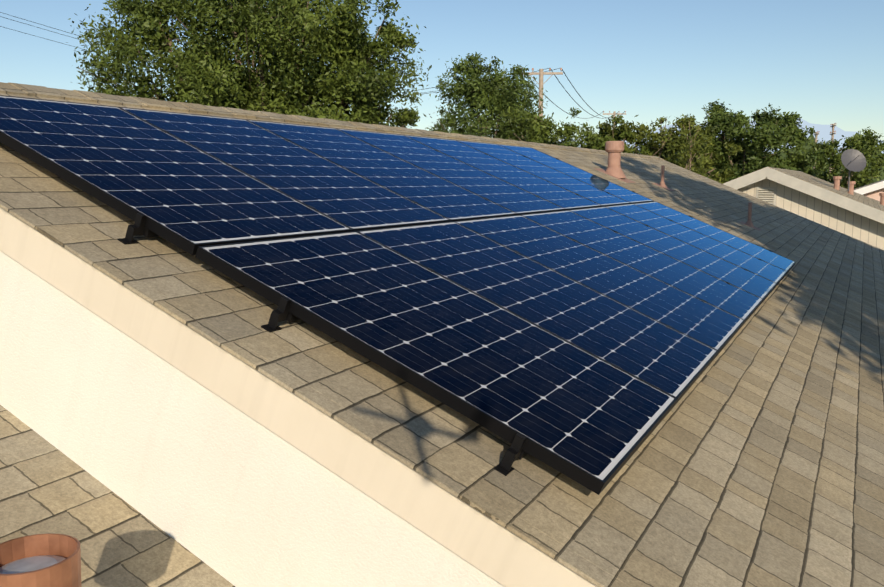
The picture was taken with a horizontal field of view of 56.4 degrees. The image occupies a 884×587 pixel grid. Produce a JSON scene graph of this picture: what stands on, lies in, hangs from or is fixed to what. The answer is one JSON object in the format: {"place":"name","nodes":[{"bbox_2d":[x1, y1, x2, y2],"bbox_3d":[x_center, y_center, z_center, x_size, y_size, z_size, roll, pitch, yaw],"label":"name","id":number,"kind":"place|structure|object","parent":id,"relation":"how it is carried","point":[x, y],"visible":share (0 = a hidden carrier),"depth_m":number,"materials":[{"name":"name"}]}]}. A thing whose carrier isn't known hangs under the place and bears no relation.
{"place":"outdoors","nodes":[
{"label":"outdoors","id":0,"kind":"place"},
{"bbox_2d":[66,0,438,127],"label":"tree","id":1,"kind":"object","parent":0,"point":[340,46],"depth_m":18.95,"materials":[{"name":"green plant"}]},
{"bbox_2d":[0,0,883,139],"label":"sky","id":2,"kind":"structure","parent":0,"point":[822,61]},
{"bbox_2d":[556,118,883,158],"bbox_3d":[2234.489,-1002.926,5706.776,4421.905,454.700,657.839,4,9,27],"label":"distant mountains","id":3,"kind":"structure","parent":0,"point":[824,132],"depth_m":5822.01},
{"label":"ground","id":4,"kind":"structure","parent":0,"visible":0},
{"bbox_2d":[425,52,553,140],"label":"tree","id":5,"kind":"object","parent":4,"relation":"on","point":[496,101],"depth_m":44.00,"materials":[{"name":"green plant"}]},
{"bbox_2d":[523,68,562,115],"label":"utility pole","id":6,"kind":"object","parent":4,"relation":"on","point":[540,73],"visible":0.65,"depth_m":46.14,"materials":[{"name":"brown wood"}]},
{"bbox_2d":[469,102,650,154],"bbox_3d":[5.813,-5.110,40.897,8.759,8.642,8.223,4,9,27],"label":"tree","id":7,"kind":"object","parent":4,"relation":"on","point":[546,126],"depth_m":39.49,"materials":[{"name":"green plant"}]},
{"bbox_2d":[603,111,625,126],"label":"utility pole","id":8,"kind":"object","parent":4,"relation":"on","point":[615,114],"visible":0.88,"depth_m":85.44,"materials":[{"name":"brown wood"}]},
{"bbox_2d":[0,12,624,118],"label":"power lines","id":9,"kind":"object","parent":8,"relation":"attached to","point":[382,97],"visible":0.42,"depth_m":49.16,"materials":[{"name":"grey metal"}]},
{"bbox_2d":[580,114,742,183],"bbox_3d":[10.295,-4.762,40.511,8.848,8.058,6.325,1,8,6],"label":"tree","id":10,"kind":"object","parent":4,"relation":"on","point":[642,130],"depth_m":39.86,"materials":[{"name":"green plant"}]},
{"bbox_2d":[655,114,712,178],"bbox_3d":[10.612,-4.008,36.471,2.466,7.664,2.477,4,9,27],"label":"tree","id":11,"kind":"object","parent":4,"relation":"on","point":[698,141],"depth_m":36.08,"materials":[{"name":"green plant"}]},
{"bbox_2d":[501,132,883,187],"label":"distant treeline","id":12,"kind":"object","parent":4,"relation":"on","point":[783,154],"depth_m":145.89,"materials":[{"name":"green plant"}]},
{"bbox_2d":[696,99,828,182],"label":"tree","id":13,"kind":"object","parent":4,"relation":"on","point":[736,127],"depth_m":41.29,"materials":[{"name":"green plant"}]},
{"bbox_2d":[737,178,883,249],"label":"neighbour house walls","id":14,"kind":"structure","parent":4,"relation":"on","point":[842,220],"depth_m":22.92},
{"bbox_2d":[756,187,776,205],"bbox_3d":[9.249,-2.684,23.539,0.540,0.700,0.072,4,9,27],"label":"gable vent","id":15,"kind":"object","parent":14,"relation":"in","point":[767,194],"visible":0.65,"depth_m":23.50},
{"bbox_2d":[723,167,883,210],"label":"roof","id":16,"kind":"structure","parent":14,"relation":"on","point":[842,191],"depth_m":26.01,"materials":[{"name":"brown tile"}]},
{"bbox_2d":[724,167,883,223],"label":"fascia board","id":17,"kind":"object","parent":16,"relation":"attached to","point":[857,207],"depth_m":22.60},
{"bbox_2d":[841,149,865,190],"bbox_3d":[13.296,-3.990,26.661,0.528,1.371,0.754,12,14,56],"label":"satellite dish","id":18,"kind":"object","parent":16,"relation":"on","point":[854,160],"visible":1,"depth_m":26.70,"materials":[{"name":"grey metal"}]},
{"bbox_2d":[833,176,883,204],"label":"vent pipes","id":19,"kind":"object","parent":16,"relation":"on","point":[837,184],"visible":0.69,"depth_m":27.26,"materials":[{"name":"ceramic"}]},
{"bbox_2d":[813,131,818,168],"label":"utility pole","id":20,"kind":"object","parent":4,"relation":"on","point":[816,133],"visible":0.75,"depth_m":96.12,"materials":[{"name":"brown wood"}]},
{"bbox_2d":[829,123,835,172],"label":"utility pole","id":21,"kind":"object","parent":4,"relation":"on","point":[832,132],"visible":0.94,"depth_m":96.20,"materials":[{"name":"brown wood"}]},
{"bbox_2d":[795,126,883,188],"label":"tree","id":22,"kind":"object","parent":4,"relation":"on","point":[867,143],"depth_m":47.81,"materials":[{"name":"green plant"}]},
{"bbox_2d":[863,188,883,200],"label":"house walls","id":23,"kind":"structure","parent":4,"relation":"on","point":[874,195],"depth_m":37.10,"materials":[{"name":"pink paint"}]},
{"bbox_2d":[854,180,883,189],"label":"house roof","id":24,"kind":"structure","parent":23,"relation":"on","point":[869,184],"depth_m":40.51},
{"bbox_2d":[854,181,883,194],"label":"house rake fascia","id":25,"kind":"structure","parent":24,"relation":"attached to","point":[870,188],"depth_m":36.73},
{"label":"house walls","id":26,"kind":"object","parent":4,"relation":"on","visible":0},
{"bbox_2d":[0,405,234,586],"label":"roof","id":27,"kind":"structure","parent":26,"relation":"on","point":[46,486],"depth_m":2.65,"materials":[{"name":"beige tile"}]},
{"bbox_2d":[0,533,81,586],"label":"copper roof vent","id":28,"kind":"object","parent":27,"relation":"on","point":[46,560],"visible":1,"depth_m":1.72,"materials":[{"name":"orange metal"}]},
{"bbox_2d":[0,251,504,586],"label":"gable wall","id":29,"kind":"structure","parent":26,"relation":"on","point":[232,494],"depth_m":2.63,"materials":[{"name":"paint"}]},
{"bbox_2d":[0,93,883,586],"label":"roof","id":30,"kind":"structure","parent":26,"relation":"on","point":[756,459],"depth_m":2.91,"materials":[{"name":"beige tile"}]},
{"bbox_2d":[0,207,596,586],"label":"rake fascia","id":31,"kind":"structure","parent":30,"relation":"attached to","point":[497,552],"depth_m":2.38,"materials":[{"name":"beige paint"}]},
{"bbox_2d":[0,193,629,586],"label":"roof edge trim","id":32,"kind":"structure","parent":30,"relation":"attached to","point":[586,569],"depth_m":2.33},
{"bbox_2d":[117,212,526,475],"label":"mounting brackets","id":33,"kind":"object","parent":30,"relation":"on","point":[510,456],"visible":0.98,"depth_m":2.67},
{"bbox_2d":[0,82,663,159],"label":"ridge cap","id":34,"kind":"object","parent":30,"relation":"on","point":[35,91],"visible":0.94,"depth_m":5.71,"materials":[{"name":"grey tile"}]},
{"bbox_2d":[143,130,772,459],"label":"panel rails and clamps","id":35,"kind":"object","parent":30,"relation":"on","point":[290,317],"visible":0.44,"depth_m":2.98,"materials":[{"name":"silver metal"}]},
{"bbox_2d":[0,95,352,254],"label":"solar panel","id":36,"kind":"object","parent":35,"relation":"attached to","point":[185,196],"visible":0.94,"depth_m":3.44,"materials":[{"name":"blue glass"}]},
{"bbox_2d":[119,107,450,230],"bbox_3d":[-0.825,-0.673,4.452,1.565,0.040,0.992,28,19,21],"label":"solar panel","id":37,"kind":"object","parent":35,"relation":"attached to","point":[342,195],"visible":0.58,"depth_m":4.37,"materials":[{"name":"blue glass"}]},
{"bbox_2d":[246,119,517,220],"bbox_3d":[-0.371,-0.794,5.332,1.565,0.040,0.992,28,19,21],"label":"solar panel","id":38,"kind":"object","parent":35,"relation":"attached to","point":[426,189],"visible":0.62,"depth_m":5.27,"materials":[{"name":"blue glass"}]},
{"bbox_2d":[195,231,676,494],"bbox_3d":[0.022,0.138,2.998,1.565,0.040,0.992,28,19,21],"label":"solar panel","id":39,"kind":"object","parent":35,"relation":"attached to","point":[586,419],"visible":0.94,"depth_m":2.83,"materials":[{"name":"blue glass"}]},
{"bbox_2d":[336,128,565,214],"bbox_3d":[0.082,-0.915,6.212,1.565,0.040,0.992,28,19,21],"label":"solar panel","id":40,"kind":"object","parent":35,"relation":"attached to","point":[507,195],"visible":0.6,"depth_m":6.16,"materials":[{"name":"blue glass"}]},
{"bbox_2d":[405,135,601,209],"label":"solar panel","id":41,"kind":"object","parent":35,"relation":"attached to","point":[521,179],"visible":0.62,"depth_m":7.04,"materials":[{"name":"blue glass"}]},
{"bbox_2d":[357,221,718,405],"bbox_3d":[0.475,0.017,3.878,1.565,0.040,0.992,28,19,21],"label":"solar panel","id":42,"kind":"object","parent":35,"relation":"attached to","point":[655,353],"visible":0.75,"depth_m":3.79,"materials":[{"name":"blue glass"}]},
{"bbox_2d":[457,140,630,205],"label":"solar panel","id":43,"kind":"object","parent":35,"relation":"attached to","point":[558,178],"visible":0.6,"depth_m":7.93,"materials":[{"name":"blue glass"}]},
{"bbox_2d":[498,144,653,203],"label":"solar panel","id":44,"kind":"object","parent":35,"relation":"attached to","point":[630,196],"visible":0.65,"depth_m":8.82,"materials":[{"name":"blue glass"}]},
{"bbox_2d":[454,215,744,356],"bbox_3d":[0.928,-0.104,4.758,1.565,0.040,0.992,28,19,21],"label":"solar panel","id":45,"kind":"object","parent":35,"relation":"attached to","point":[703,322],"visible":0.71,"depth_m":4.68,"materials":[{"name":"blue glass"}]},
{"bbox_2d":[521,210,762,324],"bbox_3d":[1.381,-0.224,5.638,1.565,0.040,0.992,28,19,21],"label":"solar panel","id":46,"kind":"object","parent":35,"relation":"attached to","point":[701,285],"visible":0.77,"depth_m":5.58,"materials":[{"name":"blue glass"}]},
{"bbox_2d":[569,206,776,303],"bbox_3d":[1.835,-0.345,6.517,1.565,0.040,0.992,28,19,21],"label":"solar panel","id":47,"kind":"object","parent":35,"relation":"attached to","point":[707,262],"visible":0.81,"depth_m":6.47,"materials":[{"name":"blue glass"}]},
{"bbox_2d":[605,203,787,285],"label":"solar panel","id":48,"kind":"object","parent":35,"relation":"attached to","point":[753,264],"visible":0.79,"depth_m":7.35,"materials":[{"name":"blue glass"}]},
{"bbox_2d":[633,201,795,272],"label":"solar panel","id":49,"kind":"object","parent":35,"relation":"attached to","point":[733,241],"visible":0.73,"depth_m":8.24,"materials":[{"name":"blue glass"}]},
{"bbox_2d":[594,168,635,182],"bbox_3d":[2.308,-1.571,10.984,0.480,0.008,0.480,28,19,21],"label":"vent flashing","id":50,"kind":"object","parent":30,"relation":"on","point":[626,180],"visible":0.7,"depth_m":10.89,"materials":[{"name":"metal"}]},
{"bbox_2d":[605,141,625,177],"bbox_3d":[2.291,-1.774,10.965,0.336,0.495,0.336,4,9,27],"label":"flue vent","id":51,"kind":"object","parent":30,"relation":"on","point":[614,149],"visible":0.81,"depth_m":10.88,"materials":[{"name":"paint"}]},
{"bbox_2d":[659,166,666,187],"bbox_3d":[3.187,-1.682,11.910,0.135,0.330,0.135,4,9,27],"label":"plumbing vent pipe","id":52,"kind":"object","parent":30,"relation":"on","point":[662,183],"visible":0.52,"depth_m":11.89,"materials":[{"name":"paint"}]},
{"bbox_2d":[653,183,674,190],"bbox_3d":[3.204,-1.541,11.921,0.280,0.006,0.280,28,19,21],"label":"pipe flashing","id":53,"kind":"object","parent":30,"relation":"on","point":[667,188],"visible":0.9,"depth_m":11.87,"materials":[{"name":"paint"}]},
{"bbox_2d":[746,202,753,226],"bbox_3d":[4.166,-1.062,11.163,0.135,0.340,0.135,4,9,27],"label":"plumbing vent pipe","id":54,"kind":"object","parent":30,"relation":"on","point":[749,222],"visible":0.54,"depth_m":11.14,"materials":[{"name":"metal"}]},
{"bbox_2d":[740,221,761,230],"bbox_3d":[4.183,-0.916,11.174,0.280,0.005,0.280,28,19,21],"label":"pipe flashing","id":55,"kind":"object","parent":30,"relation":"on","point":[754,227],"visible":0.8,"depth_m":11.12,"materials":[{"name":"paint"}]}
]}

